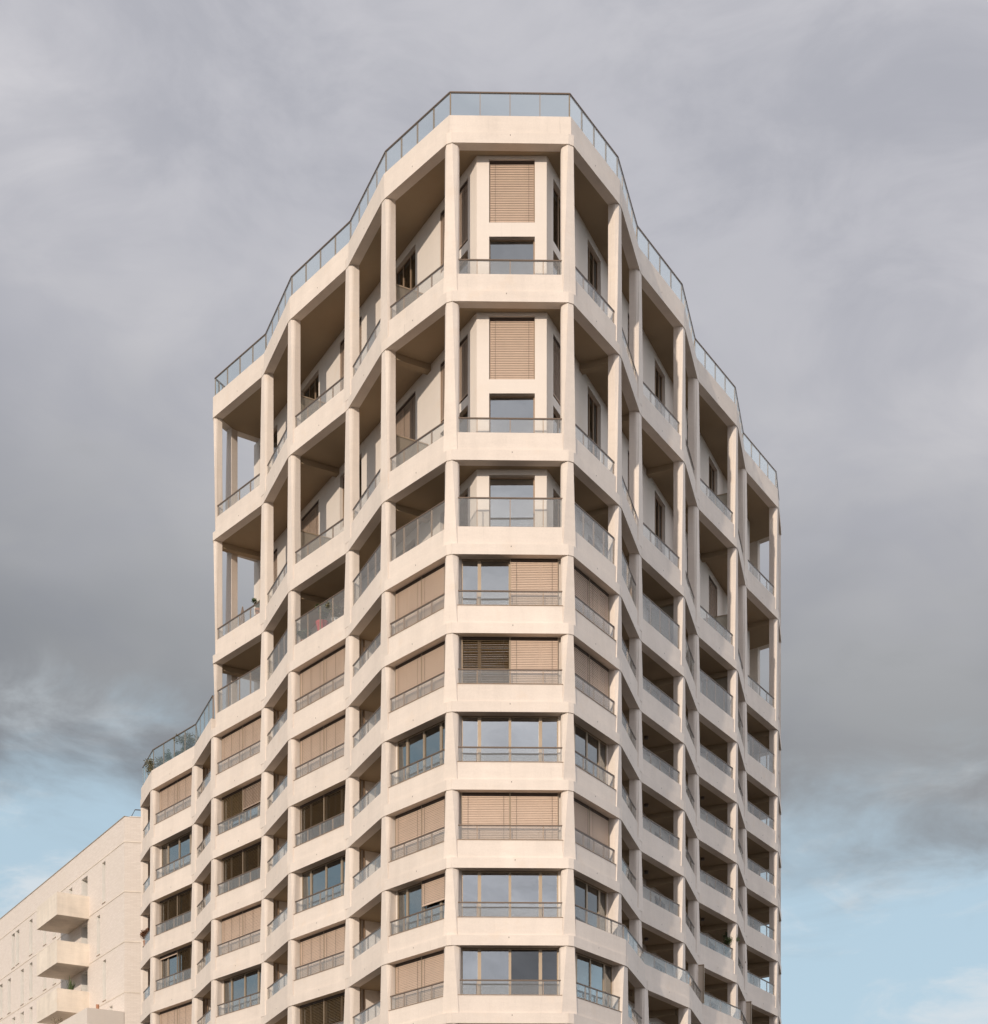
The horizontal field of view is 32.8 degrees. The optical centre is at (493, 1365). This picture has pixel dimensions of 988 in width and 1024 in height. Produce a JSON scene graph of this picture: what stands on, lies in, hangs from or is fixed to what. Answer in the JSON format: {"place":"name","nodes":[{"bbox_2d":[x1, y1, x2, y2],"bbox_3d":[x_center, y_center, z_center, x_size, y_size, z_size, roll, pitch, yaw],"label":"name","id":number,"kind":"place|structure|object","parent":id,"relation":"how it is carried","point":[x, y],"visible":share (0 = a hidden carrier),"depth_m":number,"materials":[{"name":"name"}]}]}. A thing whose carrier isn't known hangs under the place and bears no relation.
{"place":"outdoors","nodes":[
{"label":"outdoors","id":0,"kind":"place"},
{"bbox_2d":[0,809,140,1023],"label":"apartment block","id":1,"kind":"structure","parent":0,"point":[77,917],"depth_m":106.26,"materials":[{"name":"paint"}]},
{"bbox_2d":[66,975,76,989],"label":"potted plant","id":2,"kind":"object","parent":1,"relation":"on","point":[70,986],"visible":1,"depth_m":106.56,"materials":[{"name":"green plant"}]},
{"bbox_2d":[140,91,780,1023],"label":"apartment tower","id":3,"kind":"structure","parent":0,"point":[496,739],"depth_m":70.45,"materials":[{"name":"paint"}]},
{"bbox_2d":[140,927,149,946],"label":"potted plant","id":4,"kind":"object","parent":3,"relation":"on","point":[144,933],"visible":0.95,"depth_m":92.74,"materials":[{"name":"brown plant"}]},
{"bbox_2d":[144,756,165,774],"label":"potted plant","id":5,"kind":"object","parent":3,"relation":"on","point":[150,763],"visible":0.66,"depth_m":90.77,"materials":[{"name":"green plant"}]},
{"bbox_2d":[164,749,178,760],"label":"potted plant","id":6,"kind":"object","parent":3,"relation":"on","point":[168,757],"visible":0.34,"depth_m":89.70,"materials":[{"name":"green plant"}]},
{"bbox_2d":[160,772,191,820],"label":"window","id":7,"kind":"structure","parent":3,"relation":"in","point":[180,789],"depth_m":88.92,"materials":[{"name":"beige glass"}]},
{"bbox_2d":[160,887,191,932],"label":"window","id":8,"kind":"structure","parent":3,"relation":"in","point":[180,903],"depth_m":89.12,"materials":[{"name":"clear glass"}]},
{"bbox_2d":[160,945,191,988],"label":"window","id":9,"kind":"structure","parent":3,"relation":"in","point":[179,960],"depth_m":89.12,"materials":[{"name":"clear glass"}]},
{"bbox_2d":[160,1002,191,1023],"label":"window","id":10,"kind":"structure","parent":3,"relation":"in","point":[182,1014],"depth_m":88.68,"materials":[{"name":"beige glass"}]},
{"bbox_2d":[162,831,191,876],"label":"window","id":11,"kind":"structure","parent":3,"relation":"in","point":[179,847],"depth_m":89.04,"materials":[{"name":"clear glass"}]},
{"bbox_2d":[173,733,199,753],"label":"potted plant","id":12,"kind":"object","parent":3,"relation":"on","point":[188,744],"visible":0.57,"depth_m":88.37,"materials":[{"name":"green plant"}]},
{"bbox_2d":[222,715,260,770],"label":"window blind","id":13,"kind":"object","parent":3,"relation":"in","point":[249,733],"depth_m":81.23,"materials":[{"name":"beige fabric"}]},
{"bbox_2d":[222,779,260,831],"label":"window","id":14,"kind":"structure","parent":3,"relation":"in","point":[249,796],"depth_m":81.22,"materials":[{"name":"brown glass"}]},
{"bbox_2d":[222,842,260,892],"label":"window","id":15,"kind":"structure","parent":3,"relation":"in","point":[247,859],"depth_m":81.22,"materials":[{"name":"black glass"}]},
{"bbox_2d":[222,904,260,953],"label":"window","id":16,"kind":"structure","parent":3,"relation":"in","point":[247,921],"depth_m":81.22,"materials":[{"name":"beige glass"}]},
{"bbox_2d":[240,606,244,624],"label":"folded parasol","id":17,"kind":"object","parent":3,"relation":"on","point":[242,619],"visible":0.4,"depth_m":82.80,"materials":[{"name":"beige fabric"}]},
{"bbox_2d":[224,968,260,1013],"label":"window","id":18,"kind":"structure","parent":3,"relation":"in","point":[248,983],"depth_m":81.42,"materials":[{"name":"clear glass"}]},
{"bbox_2d":[251,598,259,615],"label":"potted plant","id":19,"kind":"object","parent":3,"relation":"on","point":[257,608],"visible":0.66,"depth_m":80.32,"materials":[{"name":"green plant"}]},
{"bbox_2d":[273,429,276,461],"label":"window","id":20,"kind":"structure","parent":3,"relation":"in","point":[275,433],"depth_m":83.11,"materials":[{"name":"black glass"}]},
{"bbox_2d":[273,549,276,592],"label":"window","id":21,"kind":"structure","parent":3,"relation":"in","point":[275,552],"depth_m":82.90,"materials":[{"name":"brown metal"}]},
{"bbox_2d":[297,628,311,641],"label":"potted plant","id":22,"kind":"object","parent":3,"relation":"on","point":[304,635],"visible":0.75,"depth_m":74.87,"materials":[{"name":"green plant"}]},
{"bbox_2d":[302,500,318,557],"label":"window","id":23,"kind":"structure","parent":3,"relation":"in","point":[311,519],"depth_m":78.99,"materials":[{"name":"brown metal"}]},
{"bbox_2d":[304,374,318,420],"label":"window","id":24,"kind":"structure","parent":3,"relation":"in","point":[312,391],"depth_m":79.09,"materials":[{"name":"glass"}]},
{"bbox_2d":[300,992,344,1023],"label":"window","id":25,"kind":"structure","parent":3,"relation":"in","point":[329,1010],"depth_m":73.34,"materials":[{"name":"brown glass"}]},
{"bbox_2d":[315,603,330,630],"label":"potted plant","id":26,"kind":"object","parent":3,"relation":"on","point":[324,615],"visible":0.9,"depth_m":73.54,"materials":[{"name":"green plant"}]},
{"bbox_2d":[300,644,345,708],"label":"window blind","id":27,"kind":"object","parent":3,"relation":"in","point":[332,665],"depth_m":73.43,"materials":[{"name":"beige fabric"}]},
{"bbox_2d":[300,714,345,776],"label":"window blind","id":28,"kind":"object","parent":3,"relation":"in","point":[331,735],"depth_m":73.43,"materials":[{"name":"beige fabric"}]},
{"bbox_2d":[300,784,345,843],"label":"window","id":29,"kind":"structure","parent":3,"relation":"in","point":[331,804],"depth_m":73.43,"materials":[{"name":"black glass"}]},
{"bbox_2d":[300,923,345,977],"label":"window","id":30,"kind":"structure","parent":3,"relation":"in","point":[331,941],"depth_m":73.43,"materials":[{"name":"beige glass"}]},
{"bbox_2d":[302,855,345,910],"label":"window","id":31,"kind":"structure","parent":3,"relation":"in","point":[332,873],"depth_m":73.61,"materials":[{"name":"clear glass"}]},
{"bbox_2d":[325,601,340,620],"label":"potted plant","id":32,"kind":"object","parent":3,"relation":"on","point":[337,609],"visible":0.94,"depth_m":72.75,"materials":[{"name":"green plant"}]},
{"bbox_2d":[340,316,361,390],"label":"window","id":33,"kind":"structure","parent":3,"relation":"in","point":[360,320],"depth_m":75.70,"materials":[{"name":"black glass"}]},
{"bbox_2d":[343,457,361,526],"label":"window","id":34,"kind":"structure","parent":3,"relation":"in","point":[360,460],"depth_m":74.51,"materials":[{"name":"black glass"}]},
{"bbox_2d":[396,250,414,314],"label":"window","id":35,"kind":"structure","parent":3,"relation":"in","point":[405,277],"depth_m":70.43,"materials":[{"name":"black glass"}]},
{"bbox_2d":[396,392,414,467],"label":"window","id":36,"kind":"structure","parent":3,"relation":"in","point":[405,416],"depth_m":70.27,"materials":[{"name":"brown metal"}]},
{"bbox_2d":[405,542,414,552],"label":"window","id":37,"kind":"structure","parent":3,"relation":"in","point":[413,545],"depth_m":70.02,"materials":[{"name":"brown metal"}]},
{"bbox_2d":[395,950,443,1008],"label":"window","id":38,"kind":"structure","parent":3,"relation":"in","point":[426,970],"depth_m":65.92,"materials":[{"name":"beige glass"}]},
{"bbox_2d":[395,563,444,633],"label":"window","id":39,"kind":"structure","parent":3,"relation":"in","point":[431,585],"depth_m":65.90,"materials":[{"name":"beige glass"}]},
{"bbox_2d":[395,641,444,708],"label":"window blind","id":40,"kind":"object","parent":3,"relation":"in","point":[430,663],"depth_m":65.89,"materials":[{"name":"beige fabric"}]},
{"bbox_2d":[395,796,444,858],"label":"window","id":41,"kind":"structure","parent":3,"relation":"in","point":[428,817],"depth_m":65.90,"materials":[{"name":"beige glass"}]},
{"bbox_2d":[398,721,444,782],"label":"window","id":42,"kind":"structure","parent":3,"relation":"in","point":[429,741],"depth_m":66.05,"materials":[{"name":"clear glass"}]},
{"bbox_2d":[398,873,444,932],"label":"window","id":43,"kind":"structure","parent":3,"relation":"in","point":[430,893],"depth_m":65.82,"materials":[{"name":"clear glass"}]},
{"bbox_2d":[441,180,467,272],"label":"window","id":44,"kind":"structure","parent":3,"relation":"in","point":[463,192],"depth_m":65.97,"materials":[{"name":"black glass"}]},
{"bbox_2d":[441,335,467,422],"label":"window","id":45,"kind":"structure","parent":3,"relation":"in","point":[463,346],"depth_m":65.97,"materials":[{"name":"brown glass"}]},
{"bbox_2d":[443,492,467,529],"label":"window","id":46,"kind":"structure","parent":3,"relation":"in","point":[463,503],"depth_m":66.05,"materials":[{"name":"grey glass"}]},
{"bbox_2d":[443,410,467,435],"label":"window","id":47,"kind":"structure","parent":3,"relation":"in","point":[463,423],"depth_m":65.97,"materials":[{"name":"grey glass"}]},
{"bbox_2d":[459,255,467,273],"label":"window","id":48,"kind":"structure","parent":3,"relation":"in","point":[463,267],"depth_m":65.97,"materials":[{"name":"grey glass"}]},
{"bbox_2d":[461,559,557,604],"bbox_3d":[0.612,-29.979,64.463,3.718,1.904,0.218,0,0,-1],"label":"window","id":49,"kind":"structure","parent":3,"relation":"in","point":[512,574],"depth_m":64.47,"materials":[{"name":"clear glass"}]},
{"bbox_2d":[461,637,557,683],"bbox_3d":[0.612,-26.976,64.463,3.718,1.897,0.218,0,0,-1],"label":"window","id":50,"kind":"structure","parent":3,"relation":"in","point":[476,652],"depth_m":64.42,"materials":[{"name":"beige glass"}]},
{"bbox_2d":[461,716,557,761],"bbox_3d":[0.611,-23.991,64.535,3.718,1.870,0.074,0,0,-1],"label":"window","id":51,"kind":"structure","parent":3,"relation":"in","point":[482,731],"depth_m":64.52,"materials":[{"name":"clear glass"}]},
{"bbox_2d":[461,793,557,839],"bbox_3d":[0.612,-21.016,64.463,3.718,1.876,0.218,0,0,-1],"label":"window","id":52,"kind":"structure","parent":3,"relation":"in","point":[476,808],"depth_m":64.39,"materials":[{"name":"beige glass"}]},
{"bbox_2d":[461,948,557,994],"bbox_3d":[0.611,-15.093,64.535,3.718,1.866,0.074,0,0,-1],"label":"window","id":53,"kind":"structure","parent":3,"relation":"in","point":[476,963],"depth_m":64.52,"materials":[{"name":"clear glass"}]},
{"bbox_2d":[461,871,557,916],"bbox_3d":[0.611,-18.052,64.535,3.718,1.848,0.074,0,0,-1],"label":"window","id":54,"kind":"structure","parent":3,"relation":"in","point":[476,886],"depth_m":64.52,"materials":[{"name":"clear glass"}]},
{"bbox_2d":[489,478,534,526],"bbox_3d":[0.694,-32.843,64.965,1.760,2.962,0.070,0,0,0],"label":"window","id":55,"kind":"structure","parent":3,"relation":"in","point":[502,512],"depth_m":64.96,"materials":[{"name":"grey glass"}]},
{"bbox_2d":[489,240,534,274],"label":"window","id":56,"kind":"structure","parent":3,"relation":"in","point":[498,249],"depth_m":64.96,"materials":[{"name":"grey glass"}]},
{"bbox_2d":[489,396,534,432],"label":"window","id":57,"kind":"structure","parent":3,"relation":"in","point":[499,406],"depth_m":64.96,"materials":[{"name":"grey glass"}]},
{"bbox_2d":[489,161,534,222],"bbox_3d":[0.694,-45.270,64.891,1.760,2.430,0.218,0,0,0],"label":"window","id":58,"kind":"structure","parent":3,"relation":"in","point":[511,183],"depth_m":64.83,"materials":[{"name":"brown metal"}]},
{"bbox_2d":[489,318,534,378],"bbox_3d":[0.694,-39.227,64.891,1.760,2.430,0.218,0,0,0],"label":"window blind","id":59,"kind":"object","parent":3,"relation":"in","point":[511,340],"depth_m":64.83,"materials":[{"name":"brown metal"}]},
{"bbox_2d":[553,494,559,526],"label":"window","id":60,"kind":"structure","parent":3,"relation":"in","point":[556,504],"depth_m":66.19,"materials":[{"name":"grey glass"}]},
{"bbox_2d":[553,186,559,250],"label":"window","id":61,"kind":"structure","parent":3,"relation":"in","point":[556,199],"depth_m":66.19,"materials":[{"name":"black glass"}]},
{"bbox_2d":[553,257,559,274],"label":"window","id":62,"kind":"structure","parent":3,"relation":"in","point":[556,269],"depth_m":66.08,"materials":[{"name":"grey glass"}]},
{"bbox_2d":[553,335,559,404],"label":"window","id":63,"kind":"structure","parent":3,"relation":"in","point":[556,347],"depth_m":65.95,"materials":[{"name":"brown glass"}]},
{"bbox_2d":[553,412,559,432],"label":"window","id":64,"kind":"structure","parent":3,"relation":"in","point":[556,423],"depth_m":66.11,"materials":[{"name":"grey glass"}]},
{"bbox_2d":[574,723,605,782],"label":"window","id":65,"kind":"structure","parent":3,"relation":"in","point":[585,743],"depth_m":66.36,"materials":[{"name":"clear glass"}]},
{"bbox_2d":[574,877,605,930],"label":"window","id":66,"kind":"structure","parent":3,"relation":"in","point":[587,896],"depth_m":66.27,"materials":[{"name":"clear glass"}]},
{"bbox_2d":[574,566,608,634],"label":"window blind","id":67,"kind":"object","parent":3,"relation":"in","point":[587,590],"depth_m":66.16,"materials":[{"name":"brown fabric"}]},
{"bbox_2d":[574,644,608,709],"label":"window blind","id":68,"kind":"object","parent":3,"relation":"in","point":[587,667],"depth_m":66.16,"materials":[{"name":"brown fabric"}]},
{"bbox_2d":[574,798,608,859],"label":"window","id":69,"kind":"structure","parent":3,"relation":"in","point":[587,820],"depth_m":66.16,"materials":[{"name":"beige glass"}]},
{"bbox_2d":[588,247,596,303],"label":"window","id":70,"kind":"structure","parent":3,"relation":"in","point":[592,263],"depth_m":69.98,"materials":[{"name":"black glass"}]},
{"bbox_2d":[588,393,596,457],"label":"window","id":71,"kind":"structure","parent":3,"relation":"in","point":[592,407],"depth_m":69.98,"materials":[{"name":"black glass"}]},
{"bbox_2d":[575,952,611,1007],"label":"window","id":72,"kind":"structure","parent":3,"relation":"in","point":[590,972],"depth_m":66.26,"materials":[{"name":"clear glass"}]},
{"bbox_2d":[628,314,628,356],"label":"window","id":73,"kind":"structure","parent":3,"relation":"in","point":[628,314],"depth_m":74.30,"materials":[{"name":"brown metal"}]},
{"bbox_2d":[628,452,628,502],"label":"window","id":74,"kind":"structure","parent":3,"relation":"in","point":[628,452],"depth_m":73.92,"materials":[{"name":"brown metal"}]},
{"bbox_2d":[655,366,661,413],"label":"window","id":75,"kind":"structure","parent":3,"relation":"in","point":[658,379],"depth_m":78.21,"materials":[{"name":"black glass"}]},
{"bbox_2d":[655,497,661,551],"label":"window","id":76,"kind":"structure","parent":3,"relation":"in","point":[658,508],"depth_m":78.21,"materials":[{"name":"black glass"}]},
{"bbox_2d":[687,548,687,584],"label":"window","id":77,"kind":"structure","parent":3,"relation":"in","point":[687,548],"depth_m":82.58,"materials":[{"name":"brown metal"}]},
{"bbox_2d":[709,462,714,503],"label":"window","id":78,"kind":"structure","parent":3,"relation":"in","point":[711,471],"depth_m":86.44,"materials":[{"name":"black glass"}]},
{"bbox_2d":[709,576,716,630],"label":"window","id":79,"kind":"structure","parent":3,"relation":"in","point":[712,587],"depth_m":86.44,"materials":[{"name":"brown glass"}]},
{"bbox_2d":[722,931,739,958],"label":"potted plant","id":80,"kind":"object","parent":3,"relation":"on","point":[727,940],"visible":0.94,"depth_m":83.40,"materials":[{"name":"green plant"}]},
{"bbox_2d":[0,0,987,1023],"label":"sky","id":81,"kind":"structure","parent":0,"point":[811,175],"materials":[{"name":"grey"}]}
]}

